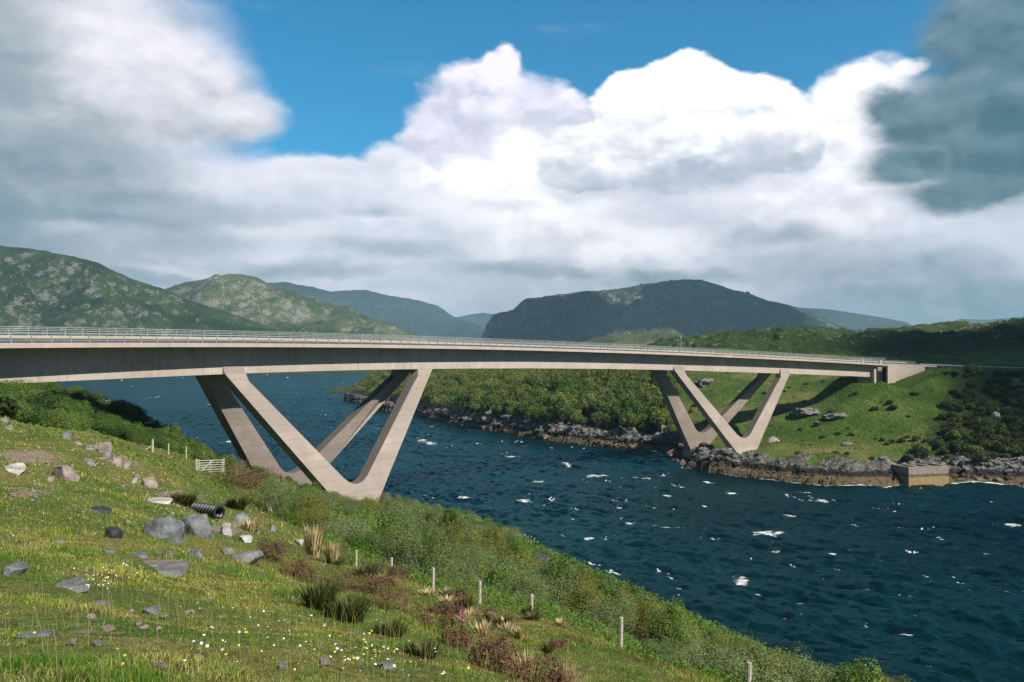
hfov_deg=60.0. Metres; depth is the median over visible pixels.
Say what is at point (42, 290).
hill
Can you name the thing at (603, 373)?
woodland tree
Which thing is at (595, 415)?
woodland tree
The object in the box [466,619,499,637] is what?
grass tussock
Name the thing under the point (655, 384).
woodland tree
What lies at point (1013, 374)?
scrub bush
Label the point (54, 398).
hillside shrub
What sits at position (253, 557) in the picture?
boulder
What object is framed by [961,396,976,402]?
scrub bush
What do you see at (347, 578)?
heather clump
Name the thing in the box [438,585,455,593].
grass tussock
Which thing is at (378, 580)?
heather clump
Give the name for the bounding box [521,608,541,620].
grass tussock
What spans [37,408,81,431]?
hillside shrub
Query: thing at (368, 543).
alder shrub
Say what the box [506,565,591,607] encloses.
willow shrub
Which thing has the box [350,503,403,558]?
alder shrub
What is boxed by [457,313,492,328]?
hill
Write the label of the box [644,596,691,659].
young birch
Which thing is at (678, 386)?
woodland tree
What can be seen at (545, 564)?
willow shrub
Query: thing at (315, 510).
birch shrub
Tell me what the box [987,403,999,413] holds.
scrub bush
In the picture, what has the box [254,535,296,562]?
heather clump
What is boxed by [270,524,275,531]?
boulder
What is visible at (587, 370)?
woodland tree
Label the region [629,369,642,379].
woodland tree
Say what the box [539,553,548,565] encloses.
boulder
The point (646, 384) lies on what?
woodland tree
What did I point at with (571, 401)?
woodland tree
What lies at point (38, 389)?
hillside shrub
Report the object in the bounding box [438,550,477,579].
willow shrub
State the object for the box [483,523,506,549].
young birch
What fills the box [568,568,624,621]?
alder shrub
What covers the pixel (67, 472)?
boulder
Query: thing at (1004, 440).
scrub bush
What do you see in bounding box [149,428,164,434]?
hillside shrub
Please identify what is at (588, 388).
woodland tree
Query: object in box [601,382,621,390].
woodland tree
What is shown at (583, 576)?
young birch
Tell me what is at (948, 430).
scrub bush
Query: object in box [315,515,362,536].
willow shrub
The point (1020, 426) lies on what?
scrub bush
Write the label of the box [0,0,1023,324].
sky
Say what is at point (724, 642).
birch shrub
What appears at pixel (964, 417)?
scrub bush
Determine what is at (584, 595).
birch shrub
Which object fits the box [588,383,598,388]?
woodland tree
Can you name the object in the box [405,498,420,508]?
willow shrub
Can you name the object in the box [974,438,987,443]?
scrub bush
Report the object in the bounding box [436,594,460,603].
grass tussock
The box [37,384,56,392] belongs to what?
hillside shrub
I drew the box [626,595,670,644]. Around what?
birch shrub
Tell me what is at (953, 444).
scrub bush
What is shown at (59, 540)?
rock slab
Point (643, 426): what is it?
woodland tree
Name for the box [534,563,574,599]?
alder shrub
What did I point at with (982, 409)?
scrub bush
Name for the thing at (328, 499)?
willow shrub
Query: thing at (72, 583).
rock slab
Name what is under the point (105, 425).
hillside shrub
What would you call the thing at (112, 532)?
boulder
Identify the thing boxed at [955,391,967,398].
scrub bush
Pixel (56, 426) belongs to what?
hillside shrub
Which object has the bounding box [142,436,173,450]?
hillside shrub
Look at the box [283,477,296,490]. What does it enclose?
willow shrub
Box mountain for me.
[481,279,850,346]
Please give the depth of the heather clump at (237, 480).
86.40 m
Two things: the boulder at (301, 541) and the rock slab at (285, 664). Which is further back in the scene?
the boulder at (301, 541)
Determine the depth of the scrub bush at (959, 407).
255.53 m
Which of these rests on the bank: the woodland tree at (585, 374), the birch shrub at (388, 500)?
the woodland tree at (585, 374)
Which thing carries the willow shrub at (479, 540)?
on the hillside
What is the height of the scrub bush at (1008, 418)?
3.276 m
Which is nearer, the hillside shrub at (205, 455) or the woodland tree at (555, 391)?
the hillside shrub at (205, 455)
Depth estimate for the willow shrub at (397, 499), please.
148.46 m
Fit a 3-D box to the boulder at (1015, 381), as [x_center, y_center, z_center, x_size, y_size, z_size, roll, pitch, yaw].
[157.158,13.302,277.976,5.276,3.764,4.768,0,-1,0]
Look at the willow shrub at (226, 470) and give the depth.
104.81 m
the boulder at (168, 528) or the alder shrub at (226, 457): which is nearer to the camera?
the boulder at (168, 528)
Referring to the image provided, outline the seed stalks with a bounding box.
[0,463,696,681]
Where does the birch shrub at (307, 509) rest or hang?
on the hillside
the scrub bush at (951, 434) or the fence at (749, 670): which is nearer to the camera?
the fence at (749, 670)
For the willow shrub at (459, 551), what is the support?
on the hillside
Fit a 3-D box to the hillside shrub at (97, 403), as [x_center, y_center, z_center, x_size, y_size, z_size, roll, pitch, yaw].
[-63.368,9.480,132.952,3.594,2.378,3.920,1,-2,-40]
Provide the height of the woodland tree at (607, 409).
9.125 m
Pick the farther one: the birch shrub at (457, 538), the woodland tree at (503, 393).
the woodland tree at (503, 393)
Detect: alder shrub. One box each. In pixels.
[215,453,236,470]
[246,462,266,475]
[271,506,301,524]
[284,475,299,486]
[294,483,322,498]
[295,483,318,490]
[319,505,366,532]
[343,531,381,553]
[347,510,379,522]
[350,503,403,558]
[370,512,416,536]
[382,525,434,564]
[384,501,400,511]
[447,541,476,556]
[461,554,527,593]
[480,514,492,522]
[487,522,501,532]
[499,536,533,555]
[528,548,540,561]
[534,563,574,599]
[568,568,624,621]
[701,633,723,649]
[823,661,873,681]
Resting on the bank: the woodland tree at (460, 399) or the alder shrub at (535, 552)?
the woodland tree at (460, 399)
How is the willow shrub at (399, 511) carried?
on the hillside
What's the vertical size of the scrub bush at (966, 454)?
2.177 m
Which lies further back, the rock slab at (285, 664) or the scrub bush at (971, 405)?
the scrub bush at (971, 405)
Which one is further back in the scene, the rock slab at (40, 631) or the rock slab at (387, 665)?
the rock slab at (387, 665)
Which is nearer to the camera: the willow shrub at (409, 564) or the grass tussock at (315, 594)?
the grass tussock at (315, 594)
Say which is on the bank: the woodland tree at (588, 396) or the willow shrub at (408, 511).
the woodland tree at (588, 396)
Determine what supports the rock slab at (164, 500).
on the hillside
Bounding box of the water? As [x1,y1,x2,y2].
[54,374,1023,681]
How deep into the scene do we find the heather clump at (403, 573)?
24.18 m
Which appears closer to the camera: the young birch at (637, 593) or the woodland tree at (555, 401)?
the young birch at (637, 593)
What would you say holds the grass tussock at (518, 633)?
on the hillside
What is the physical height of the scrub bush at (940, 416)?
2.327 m
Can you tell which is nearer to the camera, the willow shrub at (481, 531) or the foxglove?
the foxglove
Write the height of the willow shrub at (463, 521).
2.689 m
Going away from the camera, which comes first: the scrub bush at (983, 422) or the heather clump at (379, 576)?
the heather clump at (379, 576)
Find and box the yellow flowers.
[7,424,469,681]
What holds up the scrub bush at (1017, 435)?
on the bank
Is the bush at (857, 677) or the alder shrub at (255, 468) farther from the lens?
the alder shrub at (255, 468)
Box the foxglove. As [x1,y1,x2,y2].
[460,602,464,626]
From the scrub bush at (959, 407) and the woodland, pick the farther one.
the woodland
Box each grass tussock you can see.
[164,490,200,506]
[222,494,252,509]
[237,519,261,533]
[292,578,343,612]
[298,522,328,557]
[318,589,379,623]
[321,538,345,564]
[322,555,350,565]
[353,559,384,576]
[364,570,390,582]
[366,614,414,637]
[375,568,398,576]
[394,635,446,659]
[418,589,436,596]
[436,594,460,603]
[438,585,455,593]
[438,598,461,614]
[440,586,467,596]
[452,610,474,622]
[455,593,473,609]
[456,606,482,620]
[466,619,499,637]
[476,616,491,623]
[486,611,500,621]
[489,611,517,626]
[496,621,520,632]
[508,647,542,673]
[512,625,526,639]
[520,604,534,615]
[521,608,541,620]
[541,641,554,653]
[547,658,587,681]
[553,616,572,628]
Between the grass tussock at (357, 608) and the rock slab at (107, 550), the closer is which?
the grass tussock at (357, 608)
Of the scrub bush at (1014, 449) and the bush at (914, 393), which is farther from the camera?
the bush at (914, 393)
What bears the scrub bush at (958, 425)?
on the bank
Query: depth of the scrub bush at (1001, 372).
285.22 m
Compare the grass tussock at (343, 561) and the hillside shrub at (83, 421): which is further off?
the hillside shrub at (83, 421)
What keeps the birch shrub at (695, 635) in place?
on the hillside
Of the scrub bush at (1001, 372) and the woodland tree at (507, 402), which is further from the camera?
the woodland tree at (507, 402)
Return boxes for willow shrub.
[218,466,242,475]
[250,473,294,512]
[258,485,289,505]
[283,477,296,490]
[290,489,319,514]
[307,490,335,511]
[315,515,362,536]
[320,490,340,502]
[321,512,375,541]
[338,495,355,506]
[342,502,362,517]
[365,535,395,560]
[374,517,455,577]
[375,492,401,502]
[376,501,426,528]
[382,526,424,566]
[394,504,415,520]
[400,560,420,570]
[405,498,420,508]
[412,502,440,524]
[413,521,442,536]
[417,556,478,582]
[426,540,481,570]
[427,509,443,520]
[429,504,443,510]
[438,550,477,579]
[447,541,495,562]
[449,514,473,536]
[450,568,485,586]
[452,545,490,583]
[459,520,498,546]
[459,535,491,549]
[468,522,493,535]
[474,551,526,581]
[493,568,549,601]
[499,524,522,544]
[500,559,546,579]
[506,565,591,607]
[528,550,542,572]
[538,559,558,577]
[583,591,638,637]
[638,636,685,663]
[648,624,708,658]
[653,631,697,659]
[671,641,731,666]
[681,643,795,681]
[682,648,742,666]
[686,620,710,648]
[688,642,756,675]
[709,634,729,644]
[724,630,766,663]
[760,639,830,681]
[775,654,798,671]
[782,661,842,681]
[792,662,820,674]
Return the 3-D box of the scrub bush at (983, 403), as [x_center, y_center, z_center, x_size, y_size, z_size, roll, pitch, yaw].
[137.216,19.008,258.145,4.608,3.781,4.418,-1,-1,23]
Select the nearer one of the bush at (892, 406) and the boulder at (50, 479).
the boulder at (50, 479)
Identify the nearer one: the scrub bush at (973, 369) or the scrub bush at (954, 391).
the scrub bush at (954, 391)
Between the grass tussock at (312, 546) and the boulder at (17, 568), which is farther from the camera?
the grass tussock at (312, 546)
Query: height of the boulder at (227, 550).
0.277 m
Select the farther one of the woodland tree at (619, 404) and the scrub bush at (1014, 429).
the woodland tree at (619, 404)
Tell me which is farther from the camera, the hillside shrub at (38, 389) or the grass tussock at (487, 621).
the hillside shrub at (38, 389)
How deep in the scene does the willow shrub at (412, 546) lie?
52.65 m
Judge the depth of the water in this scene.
151.17 m
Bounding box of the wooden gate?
[195,458,223,471]
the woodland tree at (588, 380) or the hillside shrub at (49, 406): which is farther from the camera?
the woodland tree at (588, 380)
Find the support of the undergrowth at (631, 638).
on the hillside
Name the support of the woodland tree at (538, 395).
on the bank
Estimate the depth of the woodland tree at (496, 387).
402.21 m
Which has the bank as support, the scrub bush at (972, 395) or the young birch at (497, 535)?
the scrub bush at (972, 395)
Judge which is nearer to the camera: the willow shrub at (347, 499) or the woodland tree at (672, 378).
the willow shrub at (347, 499)
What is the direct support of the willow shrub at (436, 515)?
on the hillside
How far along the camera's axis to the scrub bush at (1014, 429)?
235.76 m
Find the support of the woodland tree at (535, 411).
on the bank
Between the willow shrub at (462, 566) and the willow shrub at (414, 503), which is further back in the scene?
the willow shrub at (414, 503)
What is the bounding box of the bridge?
[0,326,1023,502]
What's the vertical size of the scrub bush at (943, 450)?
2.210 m
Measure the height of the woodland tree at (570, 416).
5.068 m
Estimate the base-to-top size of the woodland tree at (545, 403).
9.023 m
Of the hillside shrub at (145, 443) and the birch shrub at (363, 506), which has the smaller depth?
the birch shrub at (363, 506)
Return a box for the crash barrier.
[919,364,1023,368]
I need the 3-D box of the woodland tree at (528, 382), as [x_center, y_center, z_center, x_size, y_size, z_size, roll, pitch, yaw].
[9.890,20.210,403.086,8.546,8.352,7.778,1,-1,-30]
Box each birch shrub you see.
[229,464,245,476]
[262,472,280,485]
[294,487,337,523]
[295,500,331,526]
[296,503,334,525]
[300,505,335,531]
[355,497,375,511]
[362,495,377,512]
[379,497,396,508]
[435,523,493,550]
[462,509,481,522]
[471,536,510,564]
[494,544,541,570]
[559,579,606,621]
[598,584,649,640]
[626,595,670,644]
[660,601,703,650]
[709,632,742,652]
[870,670,894,681]
[889,674,910,681]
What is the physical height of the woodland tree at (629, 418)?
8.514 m
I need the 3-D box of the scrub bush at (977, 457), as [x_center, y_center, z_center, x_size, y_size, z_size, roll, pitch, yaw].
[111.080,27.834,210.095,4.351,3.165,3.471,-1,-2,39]
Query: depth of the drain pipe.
36.35 m
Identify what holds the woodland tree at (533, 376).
on the bank
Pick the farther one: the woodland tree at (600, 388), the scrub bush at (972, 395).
the woodland tree at (600, 388)
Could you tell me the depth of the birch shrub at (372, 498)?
88.72 m
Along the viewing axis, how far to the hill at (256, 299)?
3196.41 m
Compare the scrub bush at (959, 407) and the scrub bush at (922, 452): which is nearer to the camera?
the scrub bush at (922, 452)
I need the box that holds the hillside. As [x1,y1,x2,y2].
[0,397,806,681]
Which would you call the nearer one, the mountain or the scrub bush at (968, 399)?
the scrub bush at (968, 399)
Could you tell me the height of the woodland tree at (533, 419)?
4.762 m
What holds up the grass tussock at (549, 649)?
on the hillside
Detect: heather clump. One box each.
[205,455,261,488]
[241,463,284,486]
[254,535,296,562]
[277,556,317,581]
[301,561,376,591]
[351,568,399,594]
[361,579,423,616]
[367,559,386,571]
[376,574,397,584]
[378,564,400,576]
[388,565,410,579]
[410,597,464,627]
[427,600,445,613]
[436,626,473,649]
[439,583,470,598]
[444,590,473,603]
[463,622,522,675]
[483,605,504,615]
[504,648,573,681]
[538,635,565,651]
[555,639,568,649]
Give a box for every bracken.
[87,428,328,537]
[205,468,757,681]
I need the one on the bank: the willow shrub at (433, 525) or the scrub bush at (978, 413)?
the scrub bush at (978, 413)
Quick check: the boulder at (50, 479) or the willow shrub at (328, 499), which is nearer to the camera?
the boulder at (50, 479)
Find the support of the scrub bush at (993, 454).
on the bank
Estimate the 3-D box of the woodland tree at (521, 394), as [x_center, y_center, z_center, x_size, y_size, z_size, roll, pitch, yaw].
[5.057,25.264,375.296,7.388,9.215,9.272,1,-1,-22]
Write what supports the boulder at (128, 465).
on the hillside
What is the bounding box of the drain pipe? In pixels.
[190,502,225,518]
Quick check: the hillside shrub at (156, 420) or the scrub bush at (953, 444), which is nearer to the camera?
the hillside shrub at (156, 420)
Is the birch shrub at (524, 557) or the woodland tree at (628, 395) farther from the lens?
the woodland tree at (628, 395)
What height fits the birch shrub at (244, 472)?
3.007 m
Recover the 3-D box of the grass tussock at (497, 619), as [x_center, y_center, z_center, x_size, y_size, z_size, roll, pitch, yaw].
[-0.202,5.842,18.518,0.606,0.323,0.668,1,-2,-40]
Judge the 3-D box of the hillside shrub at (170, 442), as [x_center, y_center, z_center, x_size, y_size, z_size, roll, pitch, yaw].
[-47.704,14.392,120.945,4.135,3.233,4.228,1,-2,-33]
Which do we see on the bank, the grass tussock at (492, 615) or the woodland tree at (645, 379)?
the woodland tree at (645, 379)
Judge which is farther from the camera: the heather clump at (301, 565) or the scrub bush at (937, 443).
the scrub bush at (937, 443)
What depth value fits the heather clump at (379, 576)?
21.76 m
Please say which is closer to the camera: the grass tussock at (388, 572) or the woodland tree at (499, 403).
the grass tussock at (388, 572)
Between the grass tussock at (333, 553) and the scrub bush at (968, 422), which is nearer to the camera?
the grass tussock at (333, 553)
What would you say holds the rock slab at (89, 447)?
on the hillside
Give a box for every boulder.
[3,561,27,575]
[46,476,54,481]
[53,465,79,481]
[61,431,73,439]
[90,639,101,646]
[93,442,111,452]
[101,450,113,458]
[105,526,122,538]
[112,456,121,463]
[123,461,132,468]
[141,476,157,488]
[142,605,160,614]
[144,516,184,543]
[182,514,213,538]
[188,548,202,558]
[220,522,231,536]
[221,547,235,553]
[231,550,263,565]
[233,512,249,522]
[239,535,252,542]
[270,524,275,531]
[295,539,303,545]
[319,656,330,664]
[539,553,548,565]
[693,378,713,387]
[791,407,819,416]
[820,413,847,419]
[990,412,1000,416]
[1007,378,1023,387]
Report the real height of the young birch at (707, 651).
3.119 m
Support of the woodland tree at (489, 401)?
on the bank
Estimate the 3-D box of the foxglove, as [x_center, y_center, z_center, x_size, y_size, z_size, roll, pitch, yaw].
[-0.936,5.153,16.602,0.096,0.615,0.091,0,-1,0]
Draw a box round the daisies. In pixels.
[13,449,442,673]
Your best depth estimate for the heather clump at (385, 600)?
17.06 m
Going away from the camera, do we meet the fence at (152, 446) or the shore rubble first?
the fence at (152, 446)
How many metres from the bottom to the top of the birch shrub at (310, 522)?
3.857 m
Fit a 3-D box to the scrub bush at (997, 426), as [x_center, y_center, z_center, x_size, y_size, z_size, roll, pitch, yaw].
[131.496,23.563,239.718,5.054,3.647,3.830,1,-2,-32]
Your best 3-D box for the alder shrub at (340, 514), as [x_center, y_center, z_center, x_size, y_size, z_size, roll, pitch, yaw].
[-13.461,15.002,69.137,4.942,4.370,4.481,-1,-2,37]
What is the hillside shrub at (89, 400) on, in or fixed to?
on the hillside
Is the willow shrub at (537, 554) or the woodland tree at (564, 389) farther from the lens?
the woodland tree at (564, 389)
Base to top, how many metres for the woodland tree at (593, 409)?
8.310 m
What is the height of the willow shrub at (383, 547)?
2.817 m
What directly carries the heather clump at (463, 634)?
on the hillside
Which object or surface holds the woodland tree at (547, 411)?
on the bank
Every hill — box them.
[0,245,374,373]
[165,274,427,370]
[267,282,483,342]
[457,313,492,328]
[576,329,683,348]
[801,308,912,330]
[955,317,1022,323]
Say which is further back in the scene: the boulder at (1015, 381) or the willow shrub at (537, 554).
the boulder at (1015, 381)
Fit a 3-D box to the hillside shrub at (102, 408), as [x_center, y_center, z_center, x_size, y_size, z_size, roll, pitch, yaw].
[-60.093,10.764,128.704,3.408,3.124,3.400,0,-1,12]
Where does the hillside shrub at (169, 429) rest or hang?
on the hillside
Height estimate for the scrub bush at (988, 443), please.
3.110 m
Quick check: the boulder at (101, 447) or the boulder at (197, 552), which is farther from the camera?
the boulder at (101, 447)
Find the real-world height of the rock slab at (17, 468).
0.524 m
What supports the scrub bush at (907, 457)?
on the bank
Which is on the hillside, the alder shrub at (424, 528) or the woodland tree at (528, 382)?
the alder shrub at (424, 528)
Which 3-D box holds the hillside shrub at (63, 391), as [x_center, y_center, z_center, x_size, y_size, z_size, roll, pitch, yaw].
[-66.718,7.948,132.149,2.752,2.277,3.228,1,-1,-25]
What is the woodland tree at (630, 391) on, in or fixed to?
on the bank
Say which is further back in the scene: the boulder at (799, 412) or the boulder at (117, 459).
the boulder at (799, 412)
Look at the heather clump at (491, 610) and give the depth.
20.55 m
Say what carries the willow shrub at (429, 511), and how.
on the hillside
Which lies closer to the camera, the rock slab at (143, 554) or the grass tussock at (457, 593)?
the rock slab at (143, 554)
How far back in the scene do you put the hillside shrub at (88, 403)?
115.60 m
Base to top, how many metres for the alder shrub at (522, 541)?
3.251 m
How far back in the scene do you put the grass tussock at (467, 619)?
19.49 m
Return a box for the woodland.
[352,368,595,408]
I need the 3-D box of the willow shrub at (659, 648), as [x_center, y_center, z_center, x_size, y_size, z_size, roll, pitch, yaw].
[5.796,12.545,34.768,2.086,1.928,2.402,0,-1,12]
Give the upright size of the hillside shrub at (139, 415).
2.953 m
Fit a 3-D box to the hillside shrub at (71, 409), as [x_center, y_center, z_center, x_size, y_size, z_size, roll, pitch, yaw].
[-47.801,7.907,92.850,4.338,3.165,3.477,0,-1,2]
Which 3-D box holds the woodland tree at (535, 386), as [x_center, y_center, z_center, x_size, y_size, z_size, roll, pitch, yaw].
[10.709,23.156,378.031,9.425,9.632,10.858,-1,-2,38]
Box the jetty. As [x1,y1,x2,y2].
[891,463,948,486]
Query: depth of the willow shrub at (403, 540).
64.28 m
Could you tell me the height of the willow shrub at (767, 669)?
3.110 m
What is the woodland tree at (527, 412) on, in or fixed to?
on the bank
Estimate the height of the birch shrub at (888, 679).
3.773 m
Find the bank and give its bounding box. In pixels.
[325,317,1023,487]
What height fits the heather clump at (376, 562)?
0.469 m
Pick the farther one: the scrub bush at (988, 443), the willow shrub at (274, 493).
the scrub bush at (988, 443)
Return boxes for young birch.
[401,496,410,502]
[442,507,460,521]
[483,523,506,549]
[507,536,531,562]
[559,568,597,595]
[616,583,652,642]
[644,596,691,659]
[692,645,733,670]
[736,644,783,679]
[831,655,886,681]
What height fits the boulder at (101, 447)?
0.866 m
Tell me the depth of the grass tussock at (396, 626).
11.89 m
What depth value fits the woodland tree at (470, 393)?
398.97 m
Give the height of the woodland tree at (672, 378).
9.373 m
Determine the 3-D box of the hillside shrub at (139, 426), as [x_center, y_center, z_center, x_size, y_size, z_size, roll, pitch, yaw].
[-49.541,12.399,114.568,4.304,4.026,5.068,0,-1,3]
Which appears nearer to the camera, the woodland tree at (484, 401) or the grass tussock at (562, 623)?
the grass tussock at (562, 623)
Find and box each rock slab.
[4,425,13,429]
[4,463,25,475]
[15,629,58,637]
[54,538,66,542]
[54,576,89,592]
[84,458,95,466]
[86,444,96,450]
[89,506,111,514]
[92,600,109,606]
[103,547,115,553]
[133,551,147,558]
[144,559,188,566]
[147,497,172,504]
[155,563,187,576]
[278,661,287,668]
[376,661,393,668]
[767,436,779,442]
[841,441,852,445]
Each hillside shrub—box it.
[0,379,38,400]
[0,384,18,400]
[0,390,32,420]
[0,396,19,415]
[3,400,49,426]
[16,378,50,394]
[18,393,58,407]
[23,392,49,399]
[30,382,61,392]
[36,402,67,415]
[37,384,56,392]
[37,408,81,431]
[38,391,68,400]
[40,424,68,429]
[41,395,64,403]
[49,393,88,414]
[53,401,79,415]
[57,388,72,393]
[60,409,93,431]
[66,389,93,397]
[72,396,95,408]
[73,399,92,407]
[86,397,101,406]
[88,418,115,433]
[89,391,101,398]
[90,406,119,431]
[91,405,106,414]
[101,422,129,436]
[108,401,135,418]
[109,399,133,407]
[113,421,145,441]
[114,429,133,440]
[120,429,144,442]
[127,415,139,421]
[129,408,146,422]
[135,439,155,446]
[140,415,153,423]
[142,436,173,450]
[144,422,162,428]
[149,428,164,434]
[150,419,163,426]
[157,433,174,439]
[161,424,181,436]
[161,436,177,450]
[169,437,207,455]
[171,431,185,439]
[192,449,215,462]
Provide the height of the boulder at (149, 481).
0.860 m
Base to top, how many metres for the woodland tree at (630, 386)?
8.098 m
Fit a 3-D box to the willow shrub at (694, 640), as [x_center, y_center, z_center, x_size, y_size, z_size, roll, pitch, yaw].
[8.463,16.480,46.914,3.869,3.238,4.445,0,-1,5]
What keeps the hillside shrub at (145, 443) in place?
on the hillside
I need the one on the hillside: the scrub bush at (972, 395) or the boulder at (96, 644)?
the boulder at (96, 644)
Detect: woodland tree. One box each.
[450,392,469,411]
[465,387,482,398]
[466,396,481,412]
[469,403,481,412]
[474,393,485,411]
[479,395,500,411]
[482,394,498,409]
[485,384,499,391]
[485,388,497,396]
[492,389,508,402]
[494,409,505,416]
[496,402,505,415]
[497,397,516,414]
[502,392,518,402]
[503,383,513,394]
[509,408,521,416]
[513,382,533,397]
[516,398,537,419]
[517,390,529,401]
[524,376,539,385]
[524,402,545,410]
[524,405,534,417]
[525,375,537,385]
[528,384,546,393]
[529,387,546,405]
[530,407,550,422]
[530,414,542,421]
[535,377,552,392]
[537,405,554,423]
[539,384,551,390]
[540,396,548,406]
[545,368,559,378]
[547,391,571,404]
[548,375,567,389]
[548,397,566,414]
[550,389,560,394]
[550,402,575,422]
[553,393,577,420]
[557,379,580,388]
[558,387,580,395]
[560,372,578,379]
[566,413,583,424]
[569,411,582,424]
[571,392,580,398]
[572,405,587,415]
[576,399,587,414]
[577,376,591,384]
[577,385,596,392]
[578,390,598,413]
[579,369,600,382]
[579,417,588,425]
[580,369,597,376]
[584,377,601,387]
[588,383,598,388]
[588,396,610,412]
[589,400,604,412]
[590,410,603,427]
[592,369,609,380]
[593,384,609,393]
[596,391,617,410]
[597,413,615,427]
[601,374,612,384]
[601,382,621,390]
[601,385,624,400]
[602,379,619,385]
[603,370,621,381]
[603,401,622,422]
[613,369,632,379]
[613,406,639,425]
[614,393,637,409]
[618,381,630,388]
[618,393,633,400]
[619,410,640,427]
[620,369,637,381]
[621,389,636,396]
[622,396,648,425]
[625,382,638,392]
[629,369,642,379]
[634,381,650,389]
[634,387,650,397]
[635,390,657,403]
[636,369,644,376]
[637,384,661,398]
[639,375,652,384]
[639,413,652,428]
[639,422,648,430]
[644,401,655,410]
[646,406,672,428]
[650,374,677,383]
[650,381,657,388]
[650,412,673,431]
[652,396,662,405]
[655,397,668,411]
[671,381,681,393]
[673,383,683,391]
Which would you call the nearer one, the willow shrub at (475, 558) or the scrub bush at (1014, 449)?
the willow shrub at (475, 558)
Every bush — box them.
[888,404,897,408]
[897,437,905,442]
[900,454,914,461]
[909,391,919,394]
[911,435,921,440]
[912,443,931,452]
[913,448,929,457]
[926,438,943,448]
[937,413,947,419]
[937,447,949,453]
[940,398,957,407]
[944,427,961,433]
[945,422,961,428]
[945,429,961,439]
[945,439,962,450]
[946,405,955,410]
[947,389,957,393]
[947,411,958,417]
[947,416,964,424]
[950,370,958,375]
[952,403,965,411]
[954,446,969,452]
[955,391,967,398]
[957,433,968,438]
[957,452,971,457]
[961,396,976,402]
[961,415,977,419]
[963,437,975,443]
[964,363,981,375]
[964,402,975,409]
[964,419,974,425]
[965,393,975,396]
[966,381,977,388]
[968,445,983,453]
[970,452,990,462]
[972,411,985,417]
[972,433,987,438]
[973,419,990,426]
[973,425,989,433]
[974,400,991,407]
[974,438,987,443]
[977,406,988,412]
[977,451,998,457]
[978,439,1000,449]
[979,427,994,437]
[987,378,995,383]
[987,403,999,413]
[990,436,1009,443]
[992,421,1006,429]
[993,369,1006,376]
[993,427,1009,436]
[995,444,1006,450]
[999,397,1010,404]
[999,409,1009,413]
[999,443,1023,455]
[999,453,1011,457]
[1001,414,1018,422]
[1006,371,1021,377]
[1006,422,1023,430]
[1006,426,1022,432]
[1006,439,1023,448]
[1010,431,1023,438]
[1014,409,1023,415]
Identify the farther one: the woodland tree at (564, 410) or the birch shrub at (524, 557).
the woodland tree at (564, 410)
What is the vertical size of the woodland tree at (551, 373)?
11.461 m
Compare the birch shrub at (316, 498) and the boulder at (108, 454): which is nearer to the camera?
the boulder at (108, 454)
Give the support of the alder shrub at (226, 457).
on the hillside
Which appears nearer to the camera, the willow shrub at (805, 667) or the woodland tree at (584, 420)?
the willow shrub at (805, 667)
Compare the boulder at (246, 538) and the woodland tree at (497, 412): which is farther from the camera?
the woodland tree at (497, 412)
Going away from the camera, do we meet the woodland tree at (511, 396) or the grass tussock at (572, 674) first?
the grass tussock at (572, 674)
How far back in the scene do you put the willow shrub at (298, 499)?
81.93 m
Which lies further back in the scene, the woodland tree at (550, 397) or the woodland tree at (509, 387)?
the woodland tree at (509, 387)
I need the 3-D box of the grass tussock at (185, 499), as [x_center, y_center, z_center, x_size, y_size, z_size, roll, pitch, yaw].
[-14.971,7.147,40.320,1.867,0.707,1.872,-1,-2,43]
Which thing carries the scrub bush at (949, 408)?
on the bank
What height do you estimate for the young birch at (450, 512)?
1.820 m
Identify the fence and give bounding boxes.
[146,439,203,458]
[355,550,751,681]
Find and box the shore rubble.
[352,385,1023,483]
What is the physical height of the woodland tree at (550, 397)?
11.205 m
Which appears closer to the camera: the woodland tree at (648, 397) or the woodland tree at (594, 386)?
the woodland tree at (648, 397)
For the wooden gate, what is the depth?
90.03 m
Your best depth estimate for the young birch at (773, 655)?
33.56 m
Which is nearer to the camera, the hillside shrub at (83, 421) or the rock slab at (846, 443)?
the hillside shrub at (83, 421)
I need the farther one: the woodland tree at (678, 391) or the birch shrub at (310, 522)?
the woodland tree at (678, 391)
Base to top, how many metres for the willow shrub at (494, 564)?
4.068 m
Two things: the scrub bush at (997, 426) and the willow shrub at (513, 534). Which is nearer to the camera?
the willow shrub at (513, 534)
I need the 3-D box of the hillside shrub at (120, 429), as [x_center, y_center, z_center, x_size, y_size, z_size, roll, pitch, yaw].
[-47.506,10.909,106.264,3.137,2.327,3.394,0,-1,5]
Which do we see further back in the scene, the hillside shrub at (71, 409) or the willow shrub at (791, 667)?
the hillside shrub at (71, 409)
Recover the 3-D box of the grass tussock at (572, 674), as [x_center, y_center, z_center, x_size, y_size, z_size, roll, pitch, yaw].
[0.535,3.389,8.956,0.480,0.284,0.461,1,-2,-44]
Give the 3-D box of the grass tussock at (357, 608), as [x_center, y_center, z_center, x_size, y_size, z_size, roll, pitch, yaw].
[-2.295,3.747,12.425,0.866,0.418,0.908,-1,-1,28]
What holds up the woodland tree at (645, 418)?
on the bank
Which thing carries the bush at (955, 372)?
on the bank

